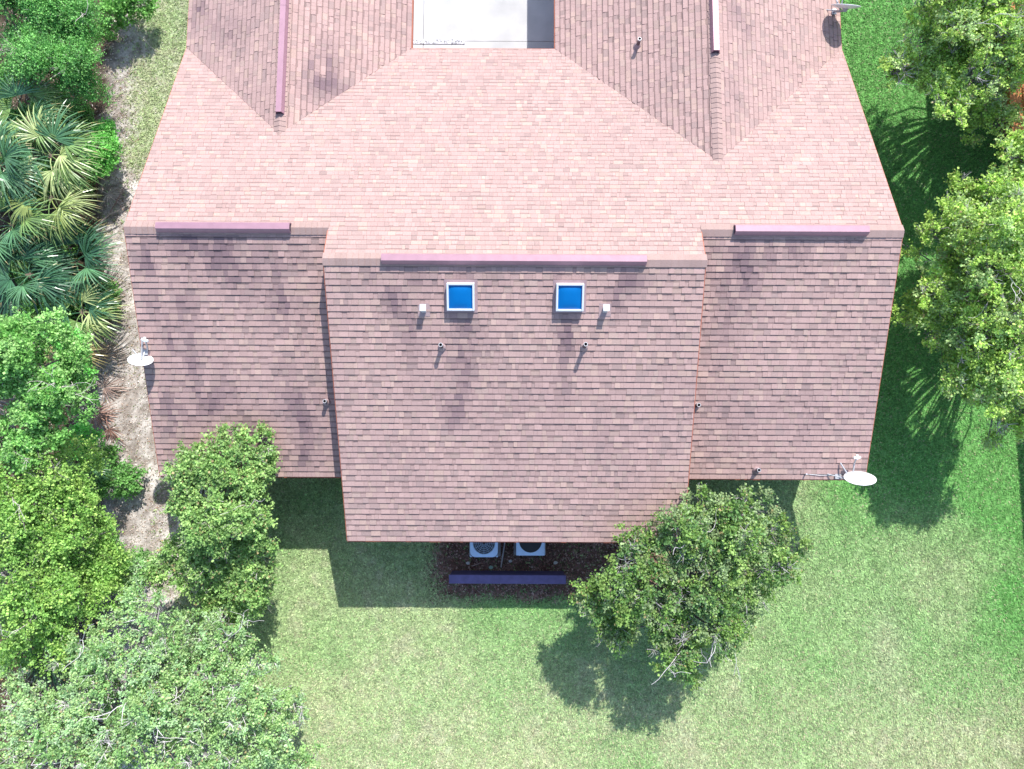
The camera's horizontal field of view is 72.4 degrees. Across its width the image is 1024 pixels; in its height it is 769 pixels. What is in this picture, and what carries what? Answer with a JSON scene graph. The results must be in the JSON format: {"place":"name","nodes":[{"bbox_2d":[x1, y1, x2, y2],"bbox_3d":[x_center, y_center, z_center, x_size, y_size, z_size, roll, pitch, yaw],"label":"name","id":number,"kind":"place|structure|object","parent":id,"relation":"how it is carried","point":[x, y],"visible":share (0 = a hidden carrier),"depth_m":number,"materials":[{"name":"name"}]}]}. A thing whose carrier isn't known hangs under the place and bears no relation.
{"place":"outdoors","nodes":[
{"label":"outdoors","id":0,"kind":"place"},
{"bbox_2d":[413,0,553,48],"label":"patio","id":1,"kind":"structure","parent":0,"point":[525,24],"depth_m":23.19,"materials":[{"name":"concrete"}]},
{"bbox_2d":[413,39,464,43],"bbox_3d":[-2.422,-11.317,23.103,1.725,0.034,0.179,0,84,0],"label":"pebble drain","id":2,"kind":"object","parent":1,"relation":"on","point":[438,41],"visible":1,"depth_m":23.10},
{"bbox_2d":[0,0,1023,768],"bbox_3d":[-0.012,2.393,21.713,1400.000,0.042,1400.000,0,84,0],"label":"ground","id":3,"kind":"structure","parent":0,"point":[110,68],"depth_m":21.30,"materials":[{"name":"soil"}]},
{"bbox_2d":[0,92,34,150],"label":"undergrowth bush","id":4,"kind":"object","parent":3,"relation":"on","point":[17,112],"visible":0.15,"depth_m":22.07,"materials":[{"name":"green plant"}]},
{"bbox_2d":[2,255,37,288],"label":"undergrowth bush","id":5,"kind":"object","parent":3,"relation":"on","point":[15,275],"visible":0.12,"depth_m":21.57,"materials":[{"name":"green plant"}]},
{"bbox_2d":[0,154,43,204],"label":"undergrowth bush","id":6,"kind":"object","parent":3,"relation":"on","point":[3,161],"visible":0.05,"depth_m":21.84,"materials":[{"name":"green plant"}]},
{"bbox_2d":[0,113,60,211],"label":"fan palm","id":7,"kind":"object","parent":3,"relation":"on","point":[11,173],"visible":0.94,"depth_m":20.09,"materials":[{"name":"green plant"}]},
{"bbox_2d":[0,171,60,283],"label":"fan palm","id":8,"kind":"object","parent":3,"relation":"on","point":[18,227],"visible":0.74,"depth_m":20.29,"materials":[{"name":"green plant"}]},
{"bbox_2d":[0,69,81,164],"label":"fan palm","id":9,"kind":"object","parent":3,"relation":"on","point":[37,93],"visible":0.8,"depth_m":20.53,"materials":[{"name":"green plant"}]},
{"bbox_2d":[4,273,79,323],"bbox_3d":[-14.547,-2.600,21.716,2.224,1.382,1.834,0,84,0],"label":"undergrowth bush","id":10,"kind":"object","parent":3,"relation":"on","point":[27,309],"visible":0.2,"depth_m":21.41,"materials":[{"name":"green plant"}]},
{"bbox_2d":[0,229,89,320],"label":"fan palm","id":11,"kind":"object","parent":3,"relation":"on","point":[51,273],"visible":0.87,"depth_m":20.50,"materials":[{"name":"green plant"}]},
{"bbox_2d":[14,217,84,261],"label":"undergrowth bush","id":12,"kind":"object","parent":3,"relation":"on","point":[75,247],"visible":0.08,"depth_m":21.84,"materials":[{"name":"green plant"}]},
{"bbox_2d":[0,305,101,474],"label":"green tree","id":13,"kind":"object","parent":3,"relation":"on","point":[30,400],"visible":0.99,"depth_m":17.44,"materials":[{"name":"green plant"}]},
{"bbox_2d":[0,157,102,251],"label":"fan palm","id":14,"kind":"object","parent":3,"relation":"on","point":[69,203],"visible":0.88,"depth_m":20.38,"materials":[{"name":"green plant"}]},
{"bbox_2d":[15,625,90,688],"bbox_3d":[-12.622,7.590,20.106,2.181,2.255,2.189,0,84,0],"label":"shrub","id":15,"kind":"object","parent":3,"relation":"on","point":[46,676],"visible":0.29,"depth_m":19.17,"materials":[{"name":"green plant"}]},
{"bbox_2d":[1,99,107,209],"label":"fan palm","id":16,"kind":"object","parent":3,"relation":"on","point":[71,142],"visible":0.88,"depth_m":20.31,"materials":[{"name":"green plant"}]},
{"bbox_2d":[0,0,116,109],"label":"feathery tree","id":17,"kind":"object","parent":3,"relation":"on","point":[31,45],"visible":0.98,"depth_m":20.17,"materials":[{"name":"green plant"}]},
{"bbox_2d":[27,86,95,139],"bbox_3d":[-14.280,-8.611,22.424,2.114,1.307,1.959,0,84,0],"label":"undergrowth bush","id":18,"kind":"object","parent":3,"relation":"on","point":[87,116],"visible":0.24,"depth_m":22.23,"materials":[{"name":"green plant"}]},
{"bbox_2d":[29,157,95,208],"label":"undergrowth bush","id":19,"kind":"object","parent":3,"relation":"on","point":[48,168],"visible":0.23,"depth_m":21.82,"materials":[{"name":"green plant"}]},
{"bbox_2d":[0,421,137,679],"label":"yellow green tree","id":20,"kind":"object","parent":3,"relation":"on","point":[26,527],"visible":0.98,"depth_m":17.87,"materials":[{"name":"green plant"}]},
{"bbox_2d":[19,213,122,313],"bbox_3d":[-13.223,-3.542,21.436,3.424,2.056,3.361,0,84,0],"label":"fan palm","id":21,"kind":"object","parent":3,"relation":"on","point":[89,250],"visible":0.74,"depth_m":20.75,"materials":[{"name":"green plant"}]},
{"bbox_2d":[40,326,105,461],"bbox_3d":[-12.707,0.263,20.811,1.711,2.572,4.141,-16,84,-2],"label":"shrub","id":22,"kind":"object","parent":3,"relation":"on","point":[81,428],"visible":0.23,"depth_m":20.30,"materials":[{"name":"green plant"}]},
{"bbox_2d":[42,324,108,373],"bbox_3d":[-13.164,-0.890,21.420,2.040,1.507,1.810,29,84,3],"label":"fan palm","id":23,"kind":"object","parent":3,"relation":"on","point":[95,357],"visible":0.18,"depth_m":20.92,"materials":[{"name":"green plant"}]},
{"bbox_2d":[43,273,130,355],"bbox_3d":[-12.766,-2.053,21.428,2.617,1.744,2.671,0,84,0],"label":"fan palm","id":24,"kind":"object","parent":3,"relation":"on","point":[94,312],"visible":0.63,"depth_m":20.80,"materials":[{"name":"green plant"}]},
{"bbox_2d":[63,440,115,484],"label":"shrub","id":25,"kind":"object","parent":3,"relation":"on","point":[95,471],"visible":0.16,"depth_m":20.41,"materials":[{"name":"green plant"}]},
{"bbox_2d":[56,269,125,320],"bbox_3d":[-13.171,-2.701,21.832,2.365,1.184,1.720,0,84,0],"label":"undergrowth bush","id":26,"kind":"object","parent":3,"relation":"on","point":[113,287],"visible":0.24,"depth_m":21.64,"materials":[{"name":"green plant"}]},
{"bbox_2d":[55,116,129,181],"bbox_3d":[-12.739,-7.354,21.902,1.990,2.089,1.997,38,85,4],"label":"shrub","id":27,"kind":"object","parent":3,"relation":"on","point":[112,146],"visible":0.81,"depth_m":21.41,"materials":[{"name":"green plant"}]},
{"bbox_2d":[0,0,207,765],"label":"leaf litter","id":28,"kind":"object","parent":3,"relation":"on","point":[151,501],"visible":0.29,"depth_m":21.97,"materials":[{"name":"brown plant"}]},
{"bbox_2d":[99,202,129,222],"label":"fallen branch","id":29,"kind":"object","parent":28,"relation":"on","point":[103,219],"visible":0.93,"depth_m":22.42,"materials":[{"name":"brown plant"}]},
{"bbox_2d":[84,401,124,434],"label":"dead frond","id":30,"kind":"object","parent":3,"relation":"on","point":[101,412],"visible":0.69,"depth_m":21.71,"materials":[{"name":"brown plant"}]},
{"bbox_2d":[97,339,120,363],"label":"dead frond","id":31,"kind":"object","parent":3,"relation":"on","point":[104,352],"visible":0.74,"depth_m":21.91,"materials":[{"name":"brown plant"}]},
{"bbox_2d":[93,372,129,405],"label":"dead frond","id":32,"kind":"object","parent":3,"relation":"on","point":[105,387],"visible":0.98,"depth_m":21.78,"materials":[{"name":"brown plant"}]},
{"bbox_2d":[98,186,124,208],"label":"dead frond","id":33,"kind":"object","parent":3,"relation":"on","point":[111,193],"visible":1,"depth_m":22.45,"materials":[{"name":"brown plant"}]},
{"bbox_2d":[109,185,125,211],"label":"fallen branch","id":34,"kind":"object","parent":33,"relation":"on","point":[116,200],"visible":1,"depth_m":22.46,"materials":[{"name":"brown wood"}]},
{"bbox_2d":[99,418,126,445],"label":"dead frond","id":35,"kind":"object","parent":3,"relation":"on","point":[109,431],"visible":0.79,"depth_m":21.62,"materials":[{"name":"brown plant"}]},
{"bbox_2d":[79,531,149,592],"bbox_3d":[-11.711,5.515,20.897,2.058,1.245,1.824,32,85,3],"label":"undergrowth bush","id":36,"kind":"object","parent":3,"relation":"on","point":[137,555],"visible":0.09,"depth_m":20.75,"materials":[{"name":"green plant"}]},
{"bbox_2d":[83,438,150,504],"bbox_3d":[-12.059,2.718,21.120,2.119,1.408,1.917,-24,84,-3],"label":"undergrowth bush","id":37,"kind":"object","parent":3,"relation":"on","point":[123,479],"visible":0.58,"depth_m":20.93,"materials":[{"name":"green plant"}]},
{"bbox_2d":[92,0,160,41],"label":"shrub","id":38,"kind":"object","parent":3,"relation":"on","point":[121,9],"visible":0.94,"depth_m":22.28,"materials":[{"name":"green plant"}]},
{"bbox_2d":[0,547,324,768],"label":"scrub oak","id":39,"kind":"object","parent":3,"relation":"on","point":[148,708],"visible":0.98,"depth_m":17.62,"materials":[{"name":"green plant"}]},
{"bbox_2d":[137,419,283,625],"bbox_3d":[-7.690,3.795,19.455,3.924,4.547,5.922,22,84,2],"label":"corner tree","id":40,"kind":"object","parent":3,"relation":"on","point":[211,532],"visible":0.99,"depth_m":18.16,"materials":[{"name":"green plant"}]},
{"bbox_2d":[449,570,565,583],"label":"screen wall","id":41,"kind":"structure","parent":3,"relation":"on","point":[503,577],"depth_m":20.38,"materials":[{"name":"paint"}]},
{"bbox_2d":[123,0,904,542],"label":"duplex house","id":42,"kind":"structure","parent":3,"relation":"on","point":[599,270],"depth_m":18.14,"materials":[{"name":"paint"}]},
{"bbox_2d":[127,337,153,365],"bbox_3d":[-9.490,-0.828,17.900,0.601,0.494,0.771,0,84,0],"label":"satellite dish","id":43,"kind":"object","parent":42,"relation":"on","point":[141,359],"visible":1,"depth_m":17.93,"materials":[{"name":"white metal"}]},
{"bbox_2d":[826,0,860,14],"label":"satellite dish","id":44,"kind":"object","parent":42,"relation":"on","point":[844,7],"visible":1,"depth_m":19.93,"materials":[{"name":"white metal"}]},
{"bbox_2d":[827,454,876,485],"bbox_3d":[9.080,2.401,18.588,0.850,0.834,0.799,-37,85,-4],"label":"satellite dish","id":45,"kind":"object","parent":42,"relation":"attached to","point":[858,478],"visible":1,"depth_m":18.60,"materials":[{"name":"white metal"}]},
{"bbox_2d":[514,542,545,555],"bbox_3d":[0.546,4.520,21.054,0.980,0.843,1.259,0,84,0],"label":"air conditioner","id":46,"kind":"object","parent":3,"relation":"on","point":[530,549],"visible":0.43,"depth_m":20.61,"materials":[{"name":"metal"}]},
{"bbox_2d":[422,542,676,606],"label":"mulch","id":47,"kind":"object","parent":3,"relation":"on","point":[523,569],"visible":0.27,"depth_m":21.35,"materials":[{"name":"brown plant"}]},
{"bbox_2d":[469,542,500,556],"bbox_3d":[-0.825,4.577,21.047,0.960,0.843,1.239,0,84,0],"label":"air conditioner","id":48,"kind":"object","parent":47,"relation":"on","point":[484,549],"visible":0.52,"depth_m":20.62,"materials":[{"name":"metal"}]},
{"bbox_2d":[500,542,505,566],"bbox_3d":[-0.246,4.833,21.408,0.099,0.054,1.488,5,84,0],"label":"drain pipe","id":49,"kind":"object","parent":47,"relation":"on","point":[502,554],"visible":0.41,"depth_m":21.36,"materials":[{"name":"white plastic"}]},
{"bbox_2d":[567,482,813,693],"bbox_3d":[4.744,5.085,19.221,4.992,4.694,6.090,35,85,4],"label":"yard tree","id":50,"kind":"object","parent":3,"relation":"on","point":[745,540],"visible":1,"depth_m":17.94,"materials":[{"name":"green plant"}]},
{"bbox_2d":[877,0,1023,148],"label":"broad tree","id":51,"kind":"object","parent":3,"relation":"on","point":[986,37],"visible":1,"depth_m":19.26,"materials":[{"name":"green plant"}]},
{"bbox_2d":[890,116,1023,452],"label":"broad tree","id":52,"kind":"object","parent":3,"relation":"on","point":[989,258],"visible":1,"depth_m":18.54,"materials":[{"name":"green plant"}]},
{"bbox_2d":[998,2,1023,136],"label":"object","id":53,"kind":"structure","parent":3,"relation":"on","point":[1017,98],"depth_m":20.21,"materials":[{"name":"plant"}]},
{"bbox_2d":[93,0,1023,768],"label":"grass","id":54,"kind":"structure","parent":0,"point":[359,688],"depth_m":21.15,"materials":[{"name":"green plant"}]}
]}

